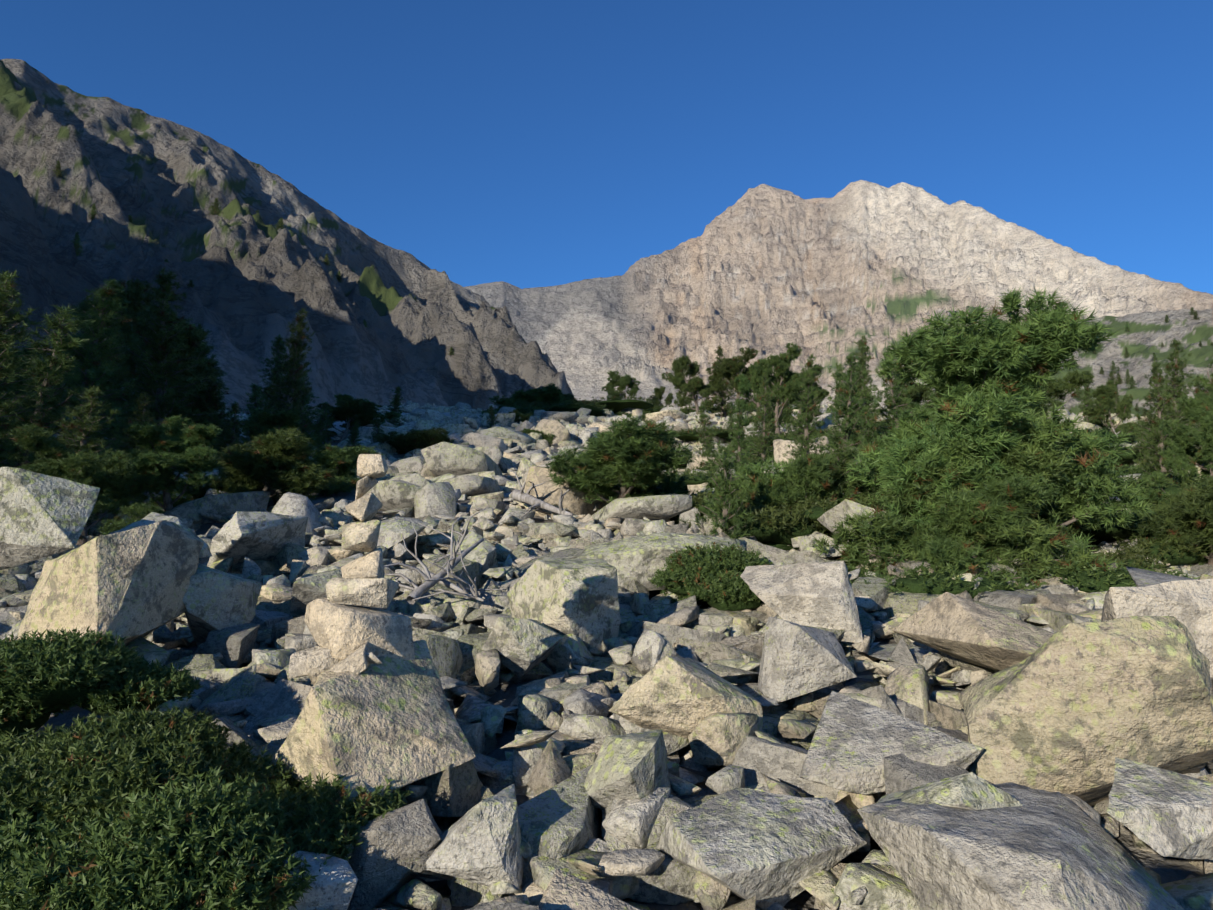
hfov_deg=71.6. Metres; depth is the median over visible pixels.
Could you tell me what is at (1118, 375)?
pine
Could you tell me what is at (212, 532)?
boulder
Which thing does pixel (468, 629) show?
boulder
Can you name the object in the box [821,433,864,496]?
young pine
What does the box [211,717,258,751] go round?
boulder
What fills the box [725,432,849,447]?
heath pine
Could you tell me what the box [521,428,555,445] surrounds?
pine bush
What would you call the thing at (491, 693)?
boulder
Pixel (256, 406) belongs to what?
conical pine
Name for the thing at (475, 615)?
boulder
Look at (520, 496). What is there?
fallen trunk
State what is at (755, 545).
boulder
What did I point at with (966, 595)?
boulder
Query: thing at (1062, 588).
boulder
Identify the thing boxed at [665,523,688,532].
boulder
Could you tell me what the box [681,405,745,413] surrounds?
heath pine
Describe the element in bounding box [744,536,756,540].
boulder
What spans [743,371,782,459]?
conical pine
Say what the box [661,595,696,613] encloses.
boulder
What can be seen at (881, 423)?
heath pine
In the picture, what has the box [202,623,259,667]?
boulder
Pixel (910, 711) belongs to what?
boulder
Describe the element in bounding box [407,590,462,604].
boulder
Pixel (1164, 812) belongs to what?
boulder
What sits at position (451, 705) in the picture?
boulder
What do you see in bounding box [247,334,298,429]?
conical pine
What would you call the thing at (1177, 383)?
conical pine
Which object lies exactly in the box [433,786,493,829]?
boulder
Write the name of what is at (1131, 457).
heath pine
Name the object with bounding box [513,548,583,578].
boulder
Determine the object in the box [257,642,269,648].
boulder
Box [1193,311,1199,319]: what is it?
pine
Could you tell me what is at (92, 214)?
pine
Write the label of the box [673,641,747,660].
boulder
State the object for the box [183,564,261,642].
boulder
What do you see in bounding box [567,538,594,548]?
boulder
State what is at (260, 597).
boulder
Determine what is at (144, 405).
conical pine
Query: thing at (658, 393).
broad pine
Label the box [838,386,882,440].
young pine
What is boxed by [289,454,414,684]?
cairn
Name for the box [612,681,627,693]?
boulder
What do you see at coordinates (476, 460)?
boulder field
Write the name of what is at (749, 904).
boulder
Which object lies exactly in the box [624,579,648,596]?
boulder
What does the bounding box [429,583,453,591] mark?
boulder
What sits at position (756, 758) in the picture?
boulder
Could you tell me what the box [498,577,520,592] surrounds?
boulder
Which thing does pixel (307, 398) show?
conical pine
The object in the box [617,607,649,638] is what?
boulder
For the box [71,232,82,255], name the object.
pine
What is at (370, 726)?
boulder
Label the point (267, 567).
boulder
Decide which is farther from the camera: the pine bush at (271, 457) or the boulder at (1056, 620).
the pine bush at (271, 457)
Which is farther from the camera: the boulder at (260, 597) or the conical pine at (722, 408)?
the conical pine at (722, 408)
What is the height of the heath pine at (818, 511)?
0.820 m
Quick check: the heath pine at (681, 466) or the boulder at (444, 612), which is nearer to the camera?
the boulder at (444, 612)
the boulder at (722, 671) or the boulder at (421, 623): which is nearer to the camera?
the boulder at (722, 671)
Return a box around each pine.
[0,269,52,468]
[0,305,106,466]
[0,344,46,416]
[0,362,33,465]
[2,334,134,431]
[6,277,144,462]
[8,424,165,544]
[38,385,124,535]
[53,160,63,177]
[55,326,136,453]
[61,277,216,450]
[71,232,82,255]
[86,203,98,219]
[107,266,231,469]
[108,393,165,501]
[118,415,222,517]
[172,322,226,425]
[174,323,248,444]
[186,358,239,462]
[187,280,194,287]
[209,198,222,214]
[209,400,251,473]
[237,383,270,447]
[238,408,320,454]
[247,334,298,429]
[257,308,320,457]
[274,218,286,229]
[292,372,325,434]
[307,398,383,442]
[310,401,333,447]
[324,254,330,265]
[327,393,400,430]
[336,270,341,282]
[345,420,362,449]
[365,414,383,443]
[382,386,408,427]
[484,405,497,427]
[494,401,551,413]
[508,409,531,423]
[510,404,549,414]
[526,399,654,416]
[550,396,680,414]
[597,486,883,522]
[598,370,639,401]
[641,409,646,422]
[649,386,673,406]
[661,454,745,469]
[662,355,721,414]
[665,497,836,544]
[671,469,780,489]
[674,426,737,440]
[678,439,754,538]
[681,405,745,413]
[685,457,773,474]
[691,487,749,516]
[693,404,728,466]
[703,428,715,452]
[705,347,774,415]
[708,345,735,417]
[714,413,794,426]
[720,446,773,456]
[722,401,736,443]
[724,432,841,450]
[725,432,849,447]
[727,398,753,472]
[732,287,1136,507]
[735,362,777,414]
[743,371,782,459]
[744,463,882,496]
[745,451,834,462]
[745,493,910,521]
[748,342,811,433]
[762,452,861,473]
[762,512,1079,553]
[774,427,895,438]
[779,364,829,419]
[782,353,828,462]
[810,439,1125,578]
[812,383,821,416]
[812,420,842,434]
[815,351,872,468]
[817,362,849,414]
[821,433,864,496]
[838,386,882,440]
[842,335,886,446]
[843,410,1093,558]
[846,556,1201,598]
[856,406,883,496]
[872,347,916,448]
[874,418,895,430]
[876,470,1061,572]
[883,369,934,415]
[887,401,1157,531]
[926,390,939,421]
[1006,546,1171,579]
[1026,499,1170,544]
[1029,369,1094,420]
[1044,499,1172,515]
[1059,472,1211,508]
[1065,427,1137,441]
[1074,389,1081,399]
[1076,379,1096,422]
[1082,380,1136,434]
[1088,535,1212,566]
[1105,371,1117,384]
[1105,463,1172,479]
[1109,446,1208,464]
[1110,361,1117,373]
[1112,389,1120,414]
[1114,529,1156,540]
[1115,373,1123,383]
[1123,347,1130,358]
[1124,369,1132,383]
[1125,376,1140,388]
[1128,429,1191,443]
[1133,360,1200,481]
[1133,413,1157,467]
[1134,392,1212,507]
[1149,338,1204,439]
[1151,353,1156,360]
[1187,374,1204,427]
[1191,358,1212,440]
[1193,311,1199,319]
[1205,434,1212,477]
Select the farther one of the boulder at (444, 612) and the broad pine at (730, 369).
the broad pine at (730, 369)
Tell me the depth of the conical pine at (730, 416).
29.93 m
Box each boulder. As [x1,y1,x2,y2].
[0,467,99,569]
[0,574,27,596]
[0,605,27,637]
[5,589,33,606]
[17,520,203,645]
[27,556,52,573]
[108,512,211,557]
[144,619,173,638]
[168,654,225,675]
[175,676,221,711]
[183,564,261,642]
[191,663,255,711]
[192,712,246,723]
[194,642,258,653]
[198,538,211,563]
[201,669,274,717]
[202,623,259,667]
[204,525,219,538]
[207,511,307,566]
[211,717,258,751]
[231,559,276,576]
[241,679,312,740]
[246,579,262,585]
[246,737,286,766]
[247,748,257,755]
[250,610,292,630]
[256,601,276,610]
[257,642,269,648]
[258,595,266,600]
[259,596,291,601]
[265,743,281,752]
[269,640,475,804]
[270,599,301,617]
[270,615,305,647]
[271,543,333,578]
[271,600,284,605]
[274,665,313,685]
[275,638,284,648]
[289,569,341,615]
[300,565,328,576]
[347,799,442,909]
[355,830,451,879]
[371,895,450,909]
[379,516,428,549]
[381,598,406,609]
[384,568,393,575]
[393,585,410,599]
[407,533,466,556]
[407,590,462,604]
[409,759,482,816]
[410,618,431,628]
[412,627,449,640]
[416,515,430,534]
[421,554,486,593]
[422,601,454,621]
[422,634,462,697]
[426,784,523,888]
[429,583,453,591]
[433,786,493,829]
[435,544,449,550]
[437,519,451,532]
[443,689,454,713]
[447,523,461,544]
[447,624,486,634]
[447,765,599,905]
[448,530,497,579]
[450,607,474,627]
[451,673,473,702]
[455,717,497,754]
[457,634,489,676]
[458,684,496,700]
[459,665,476,683]
[465,608,497,622]
[465,901,545,909]
[468,526,482,536]
[473,752,501,778]
[480,578,500,594]
[481,617,563,677]
[487,607,511,631]
[493,545,510,561]
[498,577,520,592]
[498,662,553,684]
[502,544,545,556]
[504,526,518,531]
[504,711,517,721]
[507,557,620,657]
[510,543,528,560]
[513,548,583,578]
[516,670,569,714]
[517,522,529,533]
[518,680,586,709]
[522,523,580,537]
[527,738,571,794]
[528,753,596,799]
[531,533,562,543]
[533,729,679,763]
[534,527,575,550]
[536,878,612,905]
[544,540,557,549]
[548,698,563,715]
[555,523,579,537]
[555,656,644,690]
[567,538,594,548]
[576,519,598,523]
[577,514,594,523]
[577,532,747,590]
[584,729,671,809]
[590,529,601,541]
[594,537,612,543]
[601,794,692,850]
[609,655,762,737]
[612,532,623,540]
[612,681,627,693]
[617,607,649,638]
[618,590,631,604]
[619,604,631,610]
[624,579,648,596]
[625,621,725,644]
[627,677,641,687]
[628,794,718,904]
[630,602,693,628]
[651,591,666,599]
[657,787,866,909]
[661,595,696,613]
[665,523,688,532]
[672,633,764,656]
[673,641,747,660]
[676,637,760,664]
[692,607,767,627]
[701,517,738,538]
[707,663,758,677]
[720,734,838,797]
[721,895,755,909]
[735,683,787,712]
[738,537,785,551]
[740,561,862,642]
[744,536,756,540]
[758,617,856,702]
[759,551,824,564]
[762,710,818,743]
[784,691,830,720]
[790,739,811,749]
[792,790,805,796]
[800,691,983,794]
[802,625,844,641]
[814,863,894,909]
[817,499,885,559]
[824,685,900,714]
[842,608,874,658]
[843,644,928,664]
[851,577,895,610]
[854,681,884,689]
[857,782,1184,909]
[875,772,1022,809]
[881,592,941,619]
[884,753,992,794]
[886,638,916,678]
[887,564,909,577]
[892,592,1054,670]
[893,626,1042,644]
[893,699,935,726]
[895,560,937,571]
[928,557,1016,578]
[929,700,966,729]
[930,720,942,727]
[932,726,969,770]
[938,651,998,676]
[956,590,973,601]
[958,616,1212,806]
[973,590,1036,609]
[974,601,1028,622]
[1013,589,1051,595]
[1018,605,1100,631]
[1036,584,1077,593]
[1036,593,1083,612]
[1037,577,1066,584]
[1066,599,1086,604]
[1075,591,1087,595]
[1094,799,1129,834]
[1101,578,1212,692]
[1106,757,1212,859]
[1126,566,1196,586]
[1171,563,1212,573]
[1183,774,1212,870]
[1192,570,1212,576]
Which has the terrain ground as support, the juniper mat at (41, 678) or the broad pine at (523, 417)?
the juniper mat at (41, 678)
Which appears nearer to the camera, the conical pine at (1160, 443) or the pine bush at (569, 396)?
the conical pine at (1160, 443)
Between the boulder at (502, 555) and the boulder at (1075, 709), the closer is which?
the boulder at (1075, 709)
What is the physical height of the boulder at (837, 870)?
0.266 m
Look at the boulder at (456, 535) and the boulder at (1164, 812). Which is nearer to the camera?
the boulder at (1164, 812)
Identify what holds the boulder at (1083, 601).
on the boulder field
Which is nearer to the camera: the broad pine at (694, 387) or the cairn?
the cairn
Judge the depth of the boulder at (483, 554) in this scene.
9.10 m
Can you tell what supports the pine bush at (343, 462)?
on the boulder field
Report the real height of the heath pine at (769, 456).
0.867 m
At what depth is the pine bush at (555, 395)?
82.94 m
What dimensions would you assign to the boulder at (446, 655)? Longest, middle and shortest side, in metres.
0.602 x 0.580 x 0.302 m
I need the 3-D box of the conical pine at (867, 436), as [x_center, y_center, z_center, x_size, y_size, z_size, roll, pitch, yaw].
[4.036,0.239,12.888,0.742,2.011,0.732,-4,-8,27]
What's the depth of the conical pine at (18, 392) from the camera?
16.32 m
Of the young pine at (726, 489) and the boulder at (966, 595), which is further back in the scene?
the young pine at (726, 489)
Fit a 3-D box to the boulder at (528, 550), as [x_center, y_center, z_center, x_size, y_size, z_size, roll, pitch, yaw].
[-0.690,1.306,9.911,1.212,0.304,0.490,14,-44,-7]
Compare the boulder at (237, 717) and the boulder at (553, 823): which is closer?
the boulder at (553, 823)
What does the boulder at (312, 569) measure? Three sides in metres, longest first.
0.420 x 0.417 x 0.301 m
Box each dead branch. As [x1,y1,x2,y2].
[384,506,488,603]
[412,544,509,601]
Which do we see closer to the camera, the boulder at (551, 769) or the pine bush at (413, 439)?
the boulder at (551, 769)
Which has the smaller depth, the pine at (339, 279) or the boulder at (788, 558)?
the boulder at (788, 558)
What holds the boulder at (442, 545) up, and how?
on the boulder field
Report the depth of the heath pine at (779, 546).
9.28 m
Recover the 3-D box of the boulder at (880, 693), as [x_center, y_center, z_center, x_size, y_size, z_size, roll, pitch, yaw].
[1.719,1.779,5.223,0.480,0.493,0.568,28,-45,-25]
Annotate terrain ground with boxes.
[0,59,1212,909]
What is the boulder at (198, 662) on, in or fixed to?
on the boulder field
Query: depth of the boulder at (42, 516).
6.79 m
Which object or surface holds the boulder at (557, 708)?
on the boulder field
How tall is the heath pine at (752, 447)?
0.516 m
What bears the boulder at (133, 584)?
on the boulder field
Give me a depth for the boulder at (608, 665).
6.17 m
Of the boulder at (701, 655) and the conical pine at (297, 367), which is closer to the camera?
the boulder at (701, 655)
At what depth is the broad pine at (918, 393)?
39.31 m
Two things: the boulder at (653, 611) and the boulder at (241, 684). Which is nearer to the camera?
the boulder at (241, 684)
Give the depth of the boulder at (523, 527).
11.26 m
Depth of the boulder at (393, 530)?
10.04 m
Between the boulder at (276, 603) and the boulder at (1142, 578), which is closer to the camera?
the boulder at (1142, 578)
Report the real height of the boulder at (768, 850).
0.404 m
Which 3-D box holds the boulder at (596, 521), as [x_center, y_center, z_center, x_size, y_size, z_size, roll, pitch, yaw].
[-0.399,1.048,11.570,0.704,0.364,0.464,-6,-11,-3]
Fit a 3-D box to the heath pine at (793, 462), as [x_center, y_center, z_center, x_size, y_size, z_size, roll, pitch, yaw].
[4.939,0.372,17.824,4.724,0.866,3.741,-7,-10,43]
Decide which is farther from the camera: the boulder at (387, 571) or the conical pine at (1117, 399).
the conical pine at (1117, 399)
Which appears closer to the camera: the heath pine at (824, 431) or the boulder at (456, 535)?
the boulder at (456, 535)
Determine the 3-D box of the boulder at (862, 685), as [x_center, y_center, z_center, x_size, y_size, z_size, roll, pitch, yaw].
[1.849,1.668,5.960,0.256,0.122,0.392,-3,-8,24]
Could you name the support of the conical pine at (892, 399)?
on the boulder field
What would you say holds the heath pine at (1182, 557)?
on the boulder field
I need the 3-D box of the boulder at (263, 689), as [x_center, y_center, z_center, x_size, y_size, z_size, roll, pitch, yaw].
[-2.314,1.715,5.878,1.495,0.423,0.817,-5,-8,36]
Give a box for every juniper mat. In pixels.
[0,625,202,746]
[0,704,412,909]
[0,766,318,909]
[647,542,772,610]
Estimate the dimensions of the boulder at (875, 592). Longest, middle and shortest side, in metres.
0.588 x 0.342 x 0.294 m
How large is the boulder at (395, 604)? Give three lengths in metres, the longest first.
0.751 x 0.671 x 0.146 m
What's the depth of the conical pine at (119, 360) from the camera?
19.10 m
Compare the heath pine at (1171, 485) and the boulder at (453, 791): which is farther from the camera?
the heath pine at (1171, 485)
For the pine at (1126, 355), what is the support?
on the terrain ground
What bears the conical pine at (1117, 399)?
on the boulder field
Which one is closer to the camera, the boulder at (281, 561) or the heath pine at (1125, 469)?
the boulder at (281, 561)
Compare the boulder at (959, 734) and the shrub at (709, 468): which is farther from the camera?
the shrub at (709, 468)
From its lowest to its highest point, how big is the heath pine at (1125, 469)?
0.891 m
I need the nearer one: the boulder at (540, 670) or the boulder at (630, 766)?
the boulder at (630, 766)
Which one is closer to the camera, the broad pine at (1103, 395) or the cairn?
the cairn
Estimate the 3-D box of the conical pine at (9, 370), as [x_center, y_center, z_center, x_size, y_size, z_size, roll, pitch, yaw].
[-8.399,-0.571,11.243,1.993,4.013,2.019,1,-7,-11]
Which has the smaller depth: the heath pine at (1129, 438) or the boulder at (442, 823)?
the boulder at (442, 823)
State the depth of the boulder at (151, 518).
8.11 m
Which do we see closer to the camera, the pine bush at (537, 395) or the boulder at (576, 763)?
the boulder at (576, 763)
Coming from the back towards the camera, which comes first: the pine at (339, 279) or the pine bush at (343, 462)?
the pine at (339, 279)
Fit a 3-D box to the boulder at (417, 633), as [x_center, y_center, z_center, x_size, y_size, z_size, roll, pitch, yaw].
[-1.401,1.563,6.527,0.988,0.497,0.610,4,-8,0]
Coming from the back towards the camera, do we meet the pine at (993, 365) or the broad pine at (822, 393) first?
the broad pine at (822, 393)
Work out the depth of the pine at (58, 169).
184.32 m
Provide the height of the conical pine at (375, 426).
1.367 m
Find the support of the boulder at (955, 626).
on the boulder field
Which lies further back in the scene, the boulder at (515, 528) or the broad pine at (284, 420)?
the broad pine at (284, 420)
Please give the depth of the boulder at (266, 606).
7.71 m
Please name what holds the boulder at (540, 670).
on the boulder field
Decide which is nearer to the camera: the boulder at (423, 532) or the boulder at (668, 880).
the boulder at (668, 880)
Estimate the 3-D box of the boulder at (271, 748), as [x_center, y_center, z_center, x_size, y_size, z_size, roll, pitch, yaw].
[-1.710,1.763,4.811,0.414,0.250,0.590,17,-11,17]
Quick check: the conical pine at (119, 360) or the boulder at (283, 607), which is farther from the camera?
the conical pine at (119, 360)
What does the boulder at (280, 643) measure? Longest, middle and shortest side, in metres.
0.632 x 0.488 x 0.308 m
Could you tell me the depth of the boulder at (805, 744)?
5.09 m
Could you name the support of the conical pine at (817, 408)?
on the boulder field
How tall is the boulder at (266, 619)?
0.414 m
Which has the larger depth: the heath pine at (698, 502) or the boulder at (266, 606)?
the heath pine at (698, 502)
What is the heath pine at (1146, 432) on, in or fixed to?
on the boulder field
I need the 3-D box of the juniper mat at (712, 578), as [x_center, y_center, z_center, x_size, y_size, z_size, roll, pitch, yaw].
[0.998,1.198,8.011,1.551,0.770,1.088,-7,-10,44]
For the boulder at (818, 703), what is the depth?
5.54 m
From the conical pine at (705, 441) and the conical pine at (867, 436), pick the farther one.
the conical pine at (705, 441)
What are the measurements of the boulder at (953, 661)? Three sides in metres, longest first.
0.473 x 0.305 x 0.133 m
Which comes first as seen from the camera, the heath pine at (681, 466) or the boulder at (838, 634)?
the boulder at (838, 634)
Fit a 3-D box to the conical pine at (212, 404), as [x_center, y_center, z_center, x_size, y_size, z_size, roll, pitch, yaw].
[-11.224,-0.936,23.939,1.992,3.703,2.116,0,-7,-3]
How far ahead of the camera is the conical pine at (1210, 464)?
10.55 m
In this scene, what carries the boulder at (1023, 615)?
on the boulder field
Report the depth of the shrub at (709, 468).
19.48 m
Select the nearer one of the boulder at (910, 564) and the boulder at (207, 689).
the boulder at (207, 689)
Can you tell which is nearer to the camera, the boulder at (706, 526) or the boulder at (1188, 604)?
the boulder at (1188, 604)
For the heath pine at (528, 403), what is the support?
on the boulder field
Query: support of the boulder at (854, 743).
on the boulder field
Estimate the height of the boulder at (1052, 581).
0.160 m
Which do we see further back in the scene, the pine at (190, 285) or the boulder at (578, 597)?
the pine at (190, 285)
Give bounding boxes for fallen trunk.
[508,469,572,516]
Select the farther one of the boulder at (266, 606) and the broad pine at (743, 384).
the broad pine at (743, 384)
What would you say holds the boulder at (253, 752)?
on the boulder field
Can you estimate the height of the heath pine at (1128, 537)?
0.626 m
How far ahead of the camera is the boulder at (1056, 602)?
7.60 m
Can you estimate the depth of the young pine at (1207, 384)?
25.44 m
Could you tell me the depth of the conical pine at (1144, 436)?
17.78 m
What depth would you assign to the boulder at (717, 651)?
6.49 m
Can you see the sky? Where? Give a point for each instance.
(522, 144)
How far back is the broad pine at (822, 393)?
42.71 m
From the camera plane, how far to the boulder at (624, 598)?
7.99 m
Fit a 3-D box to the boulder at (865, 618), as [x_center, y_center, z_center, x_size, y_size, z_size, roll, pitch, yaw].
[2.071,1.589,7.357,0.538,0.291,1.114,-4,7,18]
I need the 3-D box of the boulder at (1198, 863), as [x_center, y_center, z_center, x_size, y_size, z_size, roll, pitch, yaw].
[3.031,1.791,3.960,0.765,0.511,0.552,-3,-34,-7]
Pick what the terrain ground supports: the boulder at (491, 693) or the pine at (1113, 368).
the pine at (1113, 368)
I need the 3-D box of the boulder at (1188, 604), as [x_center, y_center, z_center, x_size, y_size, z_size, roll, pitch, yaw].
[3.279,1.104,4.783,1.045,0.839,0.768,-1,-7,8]
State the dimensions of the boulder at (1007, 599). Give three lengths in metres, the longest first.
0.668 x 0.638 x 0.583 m
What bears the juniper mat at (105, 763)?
on the boulder field
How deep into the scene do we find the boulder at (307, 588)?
6.94 m
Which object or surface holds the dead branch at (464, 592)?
on the boulder field
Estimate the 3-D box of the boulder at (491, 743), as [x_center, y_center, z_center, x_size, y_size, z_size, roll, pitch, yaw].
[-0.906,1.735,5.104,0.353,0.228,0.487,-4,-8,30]
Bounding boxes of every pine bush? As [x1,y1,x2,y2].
[177,426,338,503]
[301,443,382,495]
[376,426,455,452]
[479,387,550,416]
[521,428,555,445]
[541,383,568,405]
[563,393,577,401]
[735,450,841,533]
[1135,475,1212,566]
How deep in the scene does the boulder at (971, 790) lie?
3.28 m
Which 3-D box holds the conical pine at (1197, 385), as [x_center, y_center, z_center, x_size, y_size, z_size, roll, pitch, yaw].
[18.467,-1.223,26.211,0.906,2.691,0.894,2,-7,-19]
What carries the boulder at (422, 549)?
on the boulder field
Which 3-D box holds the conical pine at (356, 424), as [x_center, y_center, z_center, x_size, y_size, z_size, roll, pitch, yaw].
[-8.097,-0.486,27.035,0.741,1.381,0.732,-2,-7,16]
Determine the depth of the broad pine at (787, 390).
29.23 m
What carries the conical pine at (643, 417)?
on the boulder field
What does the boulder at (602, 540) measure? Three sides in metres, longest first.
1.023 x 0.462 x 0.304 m
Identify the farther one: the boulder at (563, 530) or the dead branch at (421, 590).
the boulder at (563, 530)
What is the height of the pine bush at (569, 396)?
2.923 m
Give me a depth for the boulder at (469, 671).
6.04 m
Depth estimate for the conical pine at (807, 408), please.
15.62 m
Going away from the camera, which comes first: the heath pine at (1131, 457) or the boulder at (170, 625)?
the boulder at (170, 625)
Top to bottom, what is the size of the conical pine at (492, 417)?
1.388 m
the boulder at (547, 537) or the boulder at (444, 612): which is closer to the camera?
the boulder at (444, 612)
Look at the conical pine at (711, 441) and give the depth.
25.97 m
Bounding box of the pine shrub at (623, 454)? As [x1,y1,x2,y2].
[540,413,698,503]
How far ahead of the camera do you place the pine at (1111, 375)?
371.78 m
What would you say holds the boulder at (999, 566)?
on the boulder field
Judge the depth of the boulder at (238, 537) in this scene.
9.14 m
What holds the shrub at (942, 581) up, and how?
on the boulder field
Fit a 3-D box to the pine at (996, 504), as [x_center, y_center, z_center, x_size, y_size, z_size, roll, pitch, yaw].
[3.824,0.944,9.377,1.785,1.470,2.186,3,-8,-23]
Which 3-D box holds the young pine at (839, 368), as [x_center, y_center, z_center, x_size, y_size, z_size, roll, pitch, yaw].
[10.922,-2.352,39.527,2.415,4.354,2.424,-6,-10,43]
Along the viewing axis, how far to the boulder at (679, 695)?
4.75 m
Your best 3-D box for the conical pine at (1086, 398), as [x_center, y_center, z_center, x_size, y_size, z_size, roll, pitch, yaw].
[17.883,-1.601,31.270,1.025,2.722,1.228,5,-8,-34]
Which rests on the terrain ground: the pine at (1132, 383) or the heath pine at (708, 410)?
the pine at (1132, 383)
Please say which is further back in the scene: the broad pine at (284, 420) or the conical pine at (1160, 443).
the broad pine at (284, 420)
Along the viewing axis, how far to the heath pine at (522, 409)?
69.59 m
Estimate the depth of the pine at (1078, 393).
349.36 m
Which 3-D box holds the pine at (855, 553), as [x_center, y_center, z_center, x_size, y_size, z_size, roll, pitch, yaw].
[4.127,0.735,9.634,3.220,1.943,2.749,-4,-8,32]
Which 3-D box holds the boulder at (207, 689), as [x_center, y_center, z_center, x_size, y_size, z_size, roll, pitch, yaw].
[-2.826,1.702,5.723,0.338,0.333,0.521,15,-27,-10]
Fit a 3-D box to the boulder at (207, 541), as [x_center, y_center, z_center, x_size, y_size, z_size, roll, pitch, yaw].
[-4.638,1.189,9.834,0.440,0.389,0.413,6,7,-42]
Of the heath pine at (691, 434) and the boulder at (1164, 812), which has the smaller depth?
the boulder at (1164, 812)
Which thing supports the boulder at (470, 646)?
on the boulder field
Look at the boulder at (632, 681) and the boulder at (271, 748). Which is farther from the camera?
the boulder at (632, 681)
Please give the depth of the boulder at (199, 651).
6.88 m
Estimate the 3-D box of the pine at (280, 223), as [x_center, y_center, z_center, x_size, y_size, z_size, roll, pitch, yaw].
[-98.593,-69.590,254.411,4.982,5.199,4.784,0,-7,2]
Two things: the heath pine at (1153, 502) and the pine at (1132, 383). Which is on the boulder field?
the heath pine at (1153, 502)
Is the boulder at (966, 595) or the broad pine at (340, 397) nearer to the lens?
the boulder at (966, 595)
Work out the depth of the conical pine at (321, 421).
28.65 m
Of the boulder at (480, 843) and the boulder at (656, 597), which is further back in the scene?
the boulder at (656, 597)
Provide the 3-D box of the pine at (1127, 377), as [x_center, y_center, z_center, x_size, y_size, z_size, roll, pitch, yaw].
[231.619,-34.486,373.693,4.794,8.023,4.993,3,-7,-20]
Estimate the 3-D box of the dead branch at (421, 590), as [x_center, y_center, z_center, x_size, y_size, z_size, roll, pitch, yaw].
[-1.584,0.915,7.758,1.136,0.870,0.904,3,-8,-23]
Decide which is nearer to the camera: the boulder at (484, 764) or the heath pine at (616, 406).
the boulder at (484, 764)
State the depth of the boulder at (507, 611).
7.24 m
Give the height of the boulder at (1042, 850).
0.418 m
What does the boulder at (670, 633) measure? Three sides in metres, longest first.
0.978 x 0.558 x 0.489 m
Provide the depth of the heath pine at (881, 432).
25.62 m
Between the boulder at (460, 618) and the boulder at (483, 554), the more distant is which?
the boulder at (483, 554)
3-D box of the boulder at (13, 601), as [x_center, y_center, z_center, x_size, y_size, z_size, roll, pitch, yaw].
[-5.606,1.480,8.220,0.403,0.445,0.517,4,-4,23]
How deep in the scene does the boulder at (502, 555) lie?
9.54 m
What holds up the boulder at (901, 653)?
on the boulder field
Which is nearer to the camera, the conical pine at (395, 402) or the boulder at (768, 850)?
the boulder at (768, 850)
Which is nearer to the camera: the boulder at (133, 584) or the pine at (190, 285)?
the boulder at (133, 584)
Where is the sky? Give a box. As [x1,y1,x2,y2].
[0,0,1212,294]
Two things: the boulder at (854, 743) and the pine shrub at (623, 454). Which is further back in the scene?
the pine shrub at (623, 454)
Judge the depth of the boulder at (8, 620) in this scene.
7.42 m
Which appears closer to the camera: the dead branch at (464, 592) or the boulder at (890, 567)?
the dead branch at (464, 592)
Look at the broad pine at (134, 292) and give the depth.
22.56 m
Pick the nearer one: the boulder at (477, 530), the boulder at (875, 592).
the boulder at (875, 592)
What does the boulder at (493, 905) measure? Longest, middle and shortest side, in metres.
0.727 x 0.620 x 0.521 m
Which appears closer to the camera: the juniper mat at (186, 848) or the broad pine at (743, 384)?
the juniper mat at (186, 848)
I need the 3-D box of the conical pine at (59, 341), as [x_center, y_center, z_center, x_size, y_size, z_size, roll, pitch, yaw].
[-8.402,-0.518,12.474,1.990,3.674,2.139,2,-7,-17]
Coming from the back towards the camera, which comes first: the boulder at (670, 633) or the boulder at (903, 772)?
the boulder at (670, 633)
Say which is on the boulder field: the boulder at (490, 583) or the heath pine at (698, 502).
the boulder at (490, 583)
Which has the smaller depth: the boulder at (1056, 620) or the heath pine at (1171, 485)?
the boulder at (1056, 620)
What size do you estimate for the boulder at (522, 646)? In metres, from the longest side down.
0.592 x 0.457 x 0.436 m
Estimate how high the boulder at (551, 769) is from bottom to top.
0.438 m
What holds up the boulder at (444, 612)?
on the boulder field
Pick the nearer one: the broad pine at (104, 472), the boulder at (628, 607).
the boulder at (628, 607)
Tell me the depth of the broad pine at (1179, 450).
12.40 m
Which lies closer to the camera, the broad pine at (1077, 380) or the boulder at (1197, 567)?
the boulder at (1197, 567)
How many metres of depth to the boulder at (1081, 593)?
8.03 m
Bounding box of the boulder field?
[0,400,1212,909]
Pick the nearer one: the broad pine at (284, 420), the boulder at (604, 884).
the boulder at (604, 884)
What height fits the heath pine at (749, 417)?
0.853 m

